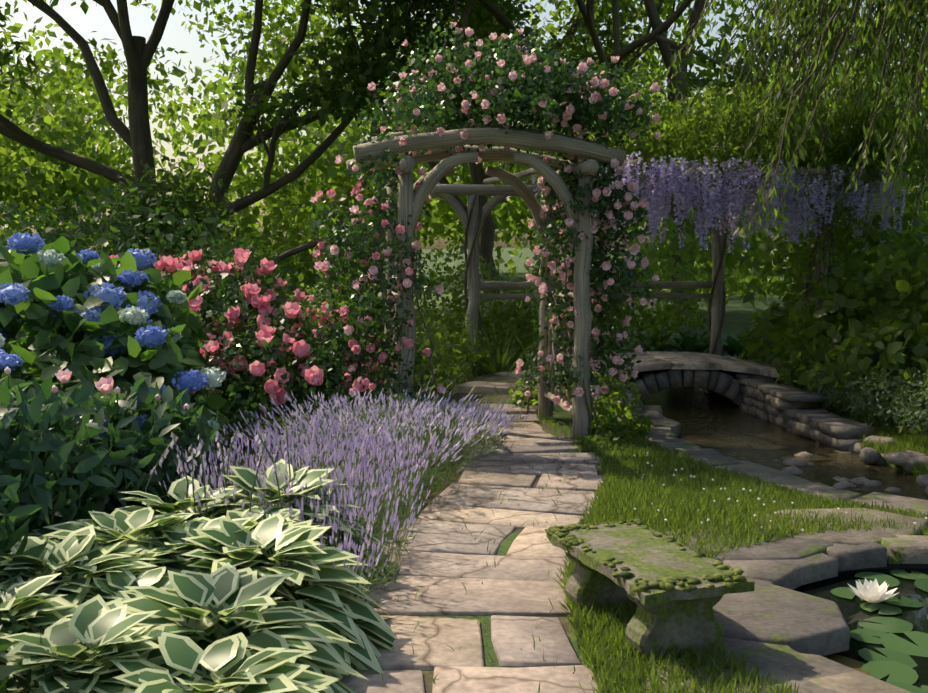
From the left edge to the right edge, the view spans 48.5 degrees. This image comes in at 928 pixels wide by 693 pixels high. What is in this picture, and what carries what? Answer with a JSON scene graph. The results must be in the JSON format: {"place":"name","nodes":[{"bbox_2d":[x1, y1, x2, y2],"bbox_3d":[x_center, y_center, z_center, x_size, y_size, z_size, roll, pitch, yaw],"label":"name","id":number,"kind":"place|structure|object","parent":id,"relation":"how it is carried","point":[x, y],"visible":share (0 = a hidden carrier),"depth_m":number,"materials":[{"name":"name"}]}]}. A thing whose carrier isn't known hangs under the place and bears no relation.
{"place":"outdoors","nodes":[
{"label":"outdoors","id":0,"kind":"place"},
{"bbox_2d":[0,0,927,248],"label":"sky","id":1,"kind":"structure","parent":0,"point":[175,36],"materials":[{"name":"white"}]},
{"bbox_2d":[339,369,605,692],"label":"flagstone path","id":2,"kind":"structure","parent":0,"point":[446,555],"depth_m":5.24,"materials":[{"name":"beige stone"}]},
{"bbox_2d":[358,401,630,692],"bbox_3d":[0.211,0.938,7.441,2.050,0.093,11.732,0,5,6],"label":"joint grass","id":3,"kind":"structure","parent":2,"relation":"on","point":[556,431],"depth_m":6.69,"materials":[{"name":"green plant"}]},
{"bbox_2d":[60,248,927,687],"bbox_3d":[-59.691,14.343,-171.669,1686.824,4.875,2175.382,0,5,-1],"label":"ground","id":4,"kind":"structure","parent":0,"point":[738,316],"depth_m":17.94,"materials":[{"name":"green plant"}]},
{"bbox_2d":[0,6,42,117],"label":"tree foliage","id":5,"kind":"object","parent":4,"relation":"on","point":[5,59],"visible":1,"depth_m":17.63,"materials":[{"name":"green plant"}]},
{"bbox_2d":[0,200,84,254],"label":"border shrubs","id":6,"kind":"object","parent":4,"relation":"on","point":[9,217],"visible":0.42,"depth_m":11.04,"materials":[{"name":"green plant"}]},
{"bbox_2d":[0,583,99,692],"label":"corner foliage","id":7,"kind":"object","parent":4,"relation":"on","point":[6,626],"visible":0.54,"depth_m":3.02,"materials":[{"name":"green plant"}]},
{"bbox_2d":[0,0,174,241],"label":"tree","id":8,"kind":"object","parent":4,"relation":"on","point":[139,51],"visible":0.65,"depth_m":21.34,"materials":[{"name":"brown plant"}]},
{"bbox_2d":[0,233,226,513],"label":"hydrangea leaves","id":9,"kind":"object","parent":4,"relation":"on","point":[38,342],"visible":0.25,"depth_m":6.91,"materials":[{"name":"green plant"}]},
{"bbox_2d":[0,232,225,493],"bbox_3d":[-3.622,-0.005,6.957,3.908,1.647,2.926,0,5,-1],"label":"hydrangea blooms","id":10,"kind":"object","parent":9,"relation":"attached to","point":[12,294],"visible":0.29,"depth_m":6.96,"materials":[{"name":"blue plant"}]},
{"bbox_2d":[0,369,230,631],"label":"peony","id":11,"kind":"object","parent":4,"relation":"on","point":[67,479],"depth_m":5.13,"materials":[{"name":"green plant"}]},
{"bbox_2d":[4,367,189,409],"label":"pink flowers","id":12,"kind":"object","parent":11,"relation":"attached to","point":[7,370],"visible":0.48,"depth_m":5.85,"materials":[{"name":"pink plant"}]},
{"bbox_2d":[4,183,383,391],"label":"border shrubs","id":13,"kind":"object","parent":4,"relation":"on","point":[171,238],"visible":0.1,"depth_m":12.16,"materials":[{"name":"green plant"}]},
{"bbox_2d":[0,459,397,692],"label":"hostas","id":14,"kind":"object","parent":4,"relation":"on","point":[157,595],"visible":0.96,"depth_m":3.86,"materials":[{"name":"green plant"}]},
{"bbox_2d":[145,424,290,531],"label":"grass blades","id":15,"kind":"object","parent":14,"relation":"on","point":[225,478],"visible":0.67,"depth_m":5.18,"materials":[{"name":"plant"}]},
{"bbox_2d":[150,426,291,477],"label":"lavender flowers","id":16,"kind":"object","parent":15,"relation":"attached to","point":[180,465],"visible":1,"depth_m":5.20,"materials":[{"name":"purple plant"}]},
{"bbox_2d":[99,248,381,441],"bbox_3d":[-2.335,-0.027,9.528,2.395,1.787,3.373,-3,6,-31],"label":"rose shrub","id":17,"kind":"object","parent":4,"relation":"on","point":[234,395],"depth_m":9.08,"materials":[{"name":"pink plant"}]},
{"bbox_2d":[153,410,445,617],"bbox_3d":[-0.903,0.790,5.641,1.620,0.559,2.780,0,5,-1],"label":"lavender","id":18,"kind":"object","parent":4,"relation":"on","point":[327,446],"depth_m":5.59,"materials":[{"name":"purple plant"}]},
{"bbox_2d":[173,0,475,325],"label":"tree","id":19,"kind":"object","parent":4,"relation":"on","point":[305,246],"visible":0.23,"depth_m":18.79,"materials":[{"name":"brown plant"}]},
{"bbox_2d":[75,0,508,279],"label":"tree foliage","id":20,"kind":"object","parent":19,"relation":"attached to","point":[385,45],"visible":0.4,"depth_m":19.31,"materials":[{"name":"green plant"}]},
{"bbox_2d":[218,387,530,485],"bbox_3d":[-0.649,0.574,7.639,2.356,0.480,2.429,0,5,-1],"label":"lavender","id":21,"kind":"object","parent":4,"relation":"on","point":[446,421],"depth_m":7.43,"materials":[{"name":"purple plant"}]},
{"bbox_2d":[0,169,789,315],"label":"shrubs","id":22,"kind":"object","parent":4,"relation":"on","point":[305,259],"visible":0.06,"depth_m":23.94,"materials":[{"name":"green plant"}]},
{"bbox_2d":[203,0,608,252],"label":"tree","id":23,"kind":"object","parent":4,"relation":"on","point":[240,145],"visible":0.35,"depth_m":21.02,"materials":[{"name":"brown plant"}]},
{"bbox_2d":[225,0,649,149],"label":"tree foliage","id":24,"kind":"object","parent":23,"relation":"attached to","point":[510,11],"visible":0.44,"depth_m":20.06,"materials":[{"name":"green plant"}]},
{"bbox_2d":[306,317,572,452],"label":"strap leaf clumps","id":25,"kind":"object","parent":4,"relation":"on","point":[493,367],"visible":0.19,"depth_m":12.69,"materials":[{"name":"green plant"}]},
{"bbox_2d":[0,2,927,279],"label":"trees","id":26,"kind":"object","parent":4,"relation":"on","point":[30,178],"visible":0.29,"depth_m":43.55,"materials":[{"name":"green plant"}]},
{"bbox_2d":[245,246,710,426],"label":"shrubs","id":27,"kind":"object","parent":4,"relation":"on","point":[490,321],"visible":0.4,"depth_m":13.67,"materials":[{"name":"green plant"}]},
{"bbox_2d":[346,124,624,441],"bbox_3d":[0.138,-0.571,9.592,2.375,2.882,1.854,-1,5,-9],"label":"garden arbor","id":28,"kind":"object","parent":4,"relation":"on","point":[408,201],"visible":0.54,"depth_m":8.99,"materials":[{"name":"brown wood"}]},
{"bbox_2d":[308,169,431,418],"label":"rose blooms","id":29,"kind":"object","parent":28,"relation":"on","point":[353,343],"visible":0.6,"depth_m":8.73,"materials":[{"name":"pink plant"}]},
{"bbox_2d":[305,23,669,426],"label":"climbing rose leaves","id":30,"kind":"object","parent":28,"relation":"attached to","point":[523,100],"visible":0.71,"depth_m":8.96,"materials":[{"name":"green plant"}]},
{"bbox_2d":[309,22,660,408],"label":"climbing rose blooms","id":31,"kind":"object","parent":30,"relation":"attached to","point":[582,68],"visible":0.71,"depth_m":9.00,"materials":[{"name":"pink plant"}]},
{"bbox_2d":[392,197,614,446],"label":"rose canes","id":32,"kind":"object","parent":4,"relation":"on","point":[591,419],"visible":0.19,"depth_m":9.10,"materials":[{"name":"brown plant"}]},
{"bbox_2d":[385,0,675,303],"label":"cottonwood tree","id":33,"kind":"object","parent":4,"relation":"on","point":[487,234],"visible":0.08,"depth_m":26.64,"materials":[{"name":"brown plant"}]},
{"bbox_2d":[417,0,690,103],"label":"tree foliage","id":34,"kind":"object","parent":33,"relation":"attached to","point":[639,8],"visible":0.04,"depth_m":31.67,"materials":[{"name":"green plant"}]},
{"bbox_2d":[566,406,652,451],"bbox_3d":[1.253,0.733,9.349,0.701,0.326,1.476,3,5,28],"label":"groundcover","id":35,"kind":"object","parent":4,"relation":"on","point":[609,428],"visible":0.83,"depth_m":9.26,"materials":[{"name":"green plant"}]},
{"bbox_2d":[546,522,754,669],"bbox_3d":[0.762,1.070,4.485,0.503,0.389,1.029,-2,5,-19],"label":"stone bench","id":36,"kind":"object","parent":4,"relation":"on","point":[663,620],"visible":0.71,"depth_m":4.18,"materials":[{"name":"grey stone"}]},
{"bbox_2d":[545,518,746,592],"bbox_3d":[0.766,0.891,4.466,0.525,0.048,1.039,-2,5,-18],"label":"moss","id":37,"kind":"object","parent":36,"relation":"on","point":[663,583],"visible":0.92,"depth_m":4.20,"materials":[{"name":"green plant"}]},
{"bbox_2d":[430,159,905,379],"bbox_3d":[2.567,-0.720,12.607,5.340,2.768,2.984,-2,5,-25],"label":"wooden pergola","id":38,"kind":"object","parent":4,"relation":"on","point":[449,192],"visible":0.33,"depth_m":12.79,"materials":[{"name":"wood"}]},
{"bbox_2d":[569,325,774,362],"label":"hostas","id":39,"kind":"object","parent":4,"relation":"on","point":[733,347],"visible":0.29,"depth_m":14.33,"materials":[{"name":"green plant"}]},
{"bbox_2d":[470,0,921,312],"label":"tree trunk","id":40,"kind":"object","parent":4,"relation":"on","point":[665,44],"visible":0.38,"depth_m":21.76,"materials":[{"name":"brown plant"}]},
{"bbox_2d":[0,0,927,316],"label":"canopy","id":41,"kind":"object","parent":40,"relation":"attached to","point":[758,252],"visible":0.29,"depth_m":28.15,"materials":[{"name":"green plant"}]},
{"bbox_2d":[464,65,927,378],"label":"wisteria","id":42,"kind":"object","parent":4,"relation":"on","point":[696,133],"depth_m":11.61,"materials":[{"name":"green plant"}]},
{"bbox_2d":[532,151,906,253],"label":"wisteria flowers","id":43,"kind":"object","parent":42,"relation":"hanging from","point":[689,191],"visible":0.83,"depth_m":11.18,"materials":[{"name":"purple plant"}]},
{"bbox_2d":[605,362,801,405],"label":"bridge arch","id":44,"kind":"structure","parent":4,"relation":"on","point":[724,384],"depth_m":11.84,"materials":[{"name":"grey stone"}]},
{"bbox_2d":[553,351,781,380],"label":"bridge deck","id":45,"kind":"structure","parent":44,"relation":"on","point":[654,360],"depth_m":11.95,"materials":[{"name":"grey stone"}]},
{"bbox_2d":[556,365,927,692],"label":"lawn grass","id":46,"kind":"structure","parent":4,"relation":"on","point":[676,501],"depth_m":6.27,"materials":[{"name":"green plant"}]},
{"bbox_2d":[614,351,927,494],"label":"dry stone walls","id":47,"kind":"structure","parent":4,"relation":"on","point":[793,409],"depth_m":9.81,"materials":[{"name":"grey stone"}]},
{"bbox_2d":[633,452,927,531],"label":"clover flowers","id":48,"kind":"object","parent":4,"relation":"on","point":[750,490],"visible":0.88,"depth_m":6.59,"materials":[{"name":"white plant"}]},
{"bbox_2d":[635,405,927,692],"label":"edge stones","id":49,"kind":"object","parent":4,"relation":"on","point":[776,623],"visible":0.54,"depth_m":5.35,"materials":[{"name":"grey stone"}]},
{"bbox_2d":[659,0,927,246],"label":"weeping tree","id":50,"kind":"object","parent":4,"relation":"on","point":[816,90],"depth_m":10.06,"materials":[{"name":"green plant"}]},
{"bbox_2d":[736,192,927,423],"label":"bank shrubs","id":51,"kind":"object","parent":4,"relation":"on","point":[889,332],"visible":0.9,"depth_m":11.11,"materials":[{"name":"green plant"}]},
{"bbox_2d":[806,361,927,438],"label":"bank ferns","id":52,"kind":"object","parent":4,"relation":"on","point":[909,410],"visible":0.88,"depth_m":9.55,"materials":[{"name":"green plant"}]},
{"bbox_2d":[838,563,927,572],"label":"pond edge","id":53,"kind":"object","parent":4,"relation":"on","point":[898,566],"depth_m":5.75,"materials":[{"name":"black stone"}]},
{"bbox_2d":[392,0,922,124],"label":"tree foliage","id":54,"kind":"object","parent":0,"point":[693,80],"visible":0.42,"depth_m":16.27,"materials":[{"name":"green plant"}]},
{"bbox_2d":[526,308,927,499],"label":"stream water","id":55,"kind":"structure","parent":0,"point":[722,426],"depth_m":9.65,"materials":[{"name":"brown liquid"}]},
{"bbox_2d":[794,568,927,687],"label":"pond water","id":56,"kind":"structure","parent":0,"point":[854,613],"depth_m":5.09,"materials":[{"name":"black liquid"}]},
{"bbox_2d":[847,578,897,602],"bbox_3d":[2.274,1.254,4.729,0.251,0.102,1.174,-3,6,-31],"label":"water lily","id":57,"kind":"object","parent":56,"relation":"on","point":[872,592],"visible":0.98,"depth_m":5.11,"materials":[{"name":"white plant"}]},
{"bbox_2d":[823,569,927,692],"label":"lily pads","id":58,"kind":"object","parent":56,"relation":"on","point":[897,663],"visible":0.5,"depth_m":4.66,"materials":[{"name":"green plant"}]}
]}

